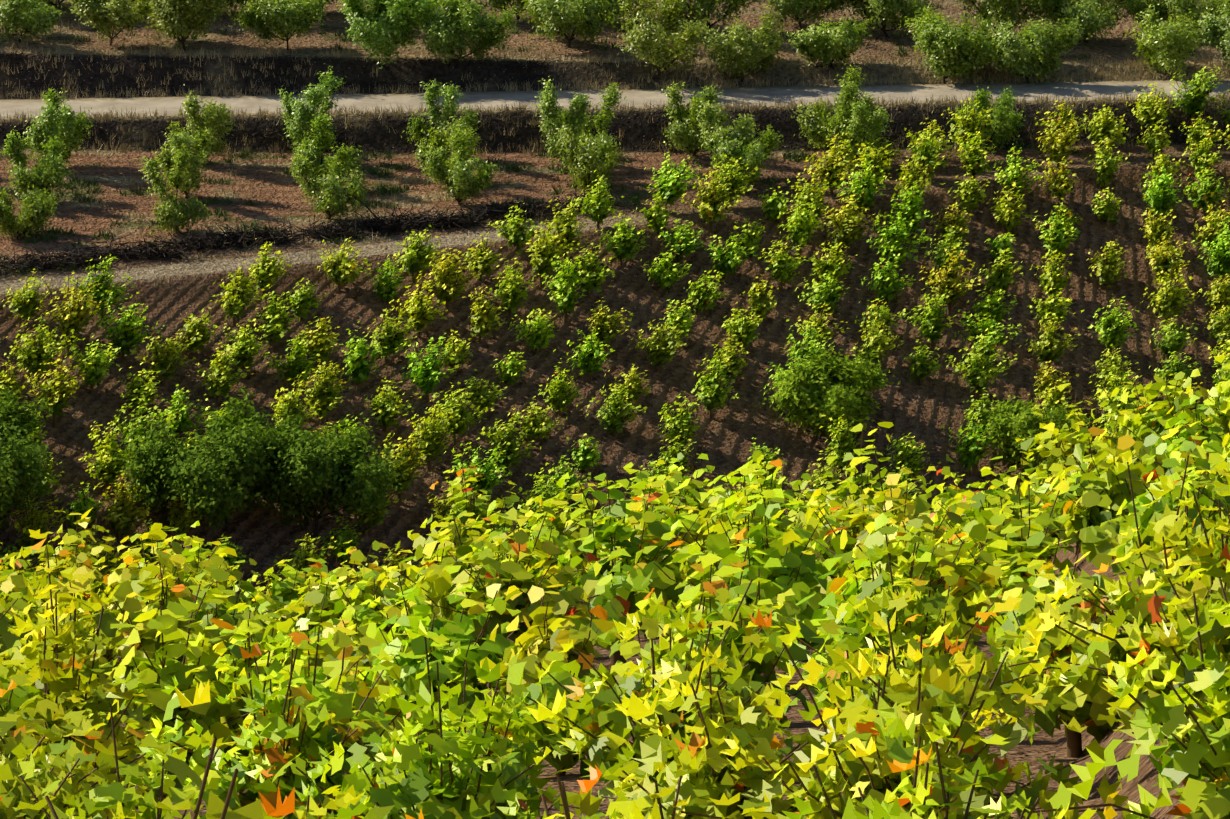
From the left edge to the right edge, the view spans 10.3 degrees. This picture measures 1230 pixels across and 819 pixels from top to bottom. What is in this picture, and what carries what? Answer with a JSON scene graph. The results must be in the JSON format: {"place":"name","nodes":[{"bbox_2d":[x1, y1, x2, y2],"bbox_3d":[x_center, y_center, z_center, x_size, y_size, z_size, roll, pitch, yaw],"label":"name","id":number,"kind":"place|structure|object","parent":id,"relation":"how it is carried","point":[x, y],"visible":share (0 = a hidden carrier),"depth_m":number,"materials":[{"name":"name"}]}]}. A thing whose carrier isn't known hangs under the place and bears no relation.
{"place":"outdoors","nodes":[
{"label":"outdoors","id":0,"kind":"place"},
{"bbox_2d":[0,0,1229,818],"bbox_3d":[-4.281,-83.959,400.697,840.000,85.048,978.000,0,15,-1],"label":"ground","id":1,"kind":"structure","parent":0,"point":[732,432],"depth_m":224.46,"materials":[{"name":"soil"}]},
{"bbox_2d":[0,347,1096,536],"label":"bushes","id":2,"kind":"object","parent":1,"relation":"on","point":[225,494],"visible":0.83,"depth_m":208.14,"materials":[{"name":"green plant"}]},
{"bbox_2d":[0,46,1227,275],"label":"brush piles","id":3,"kind":"object","parent":1,"relation":"on","point":[248,238],"visible":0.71,"depth_m":225.28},
{"bbox_2d":[0,65,1229,597],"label":"grapevines","id":4,"kind":"object","parent":1,"relation":"on","point":[546,261],"visible":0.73,"depth_m":220.61,"materials":[{"name":"green plant"}]},
{"bbox_2d":[0,0,1229,239],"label":"trees","id":5,"kind":"object","parent":1,"relation":"on","point":[36,16],"visible":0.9,"depth_m":238.43,"materials":[{"name":"green plant"}]},
{"bbox_2d":[0,69,1229,818],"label":"woody vines","id":6,"kind":"object","parent":1,"relation":"on","point":[1074,743],"visible":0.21,"depth_m":67.13,"materials":[{"name":"plant"}]},
{"bbox_2d":[0,424,1229,818],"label":"vine leaves","id":7,"kind":"object","parent":6,"relation":"attached to","point":[664,758],"visible":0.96,"depth_m":30.96,"materials":[{"name":"green plant"}]},
{"bbox_2d":[0,354,1229,818],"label":"vine leaves","id":8,"kind":"object","parent":6,"relation":"attached to","point":[814,586],"visible":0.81,"depth_m":55.12,"materials":[{"name":"green plant"}]},
{"bbox_2d":[0,0,1229,291],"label":"grass tufts","id":9,"kind":"object","parent":1,"relation":"on","point":[394,192],"visible":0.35,"depth_m":236.14,"materials":[{"name":"plant"}]},
{"bbox_2d":[0,0,1229,536],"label":"tree trunks","id":10,"kind":"object","parent":1,"relation":"on","point":[328,212],"visible":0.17,"depth_m":233.68,"materials":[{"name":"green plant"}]},
{"bbox_2d":[0,79,1229,118],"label":"road","id":11,"kind":"structure","parent":0,"point":[808,94],"depth_m":237.89,"materials":[{"name":"dirt"},{"name":"sand"}]}
]}

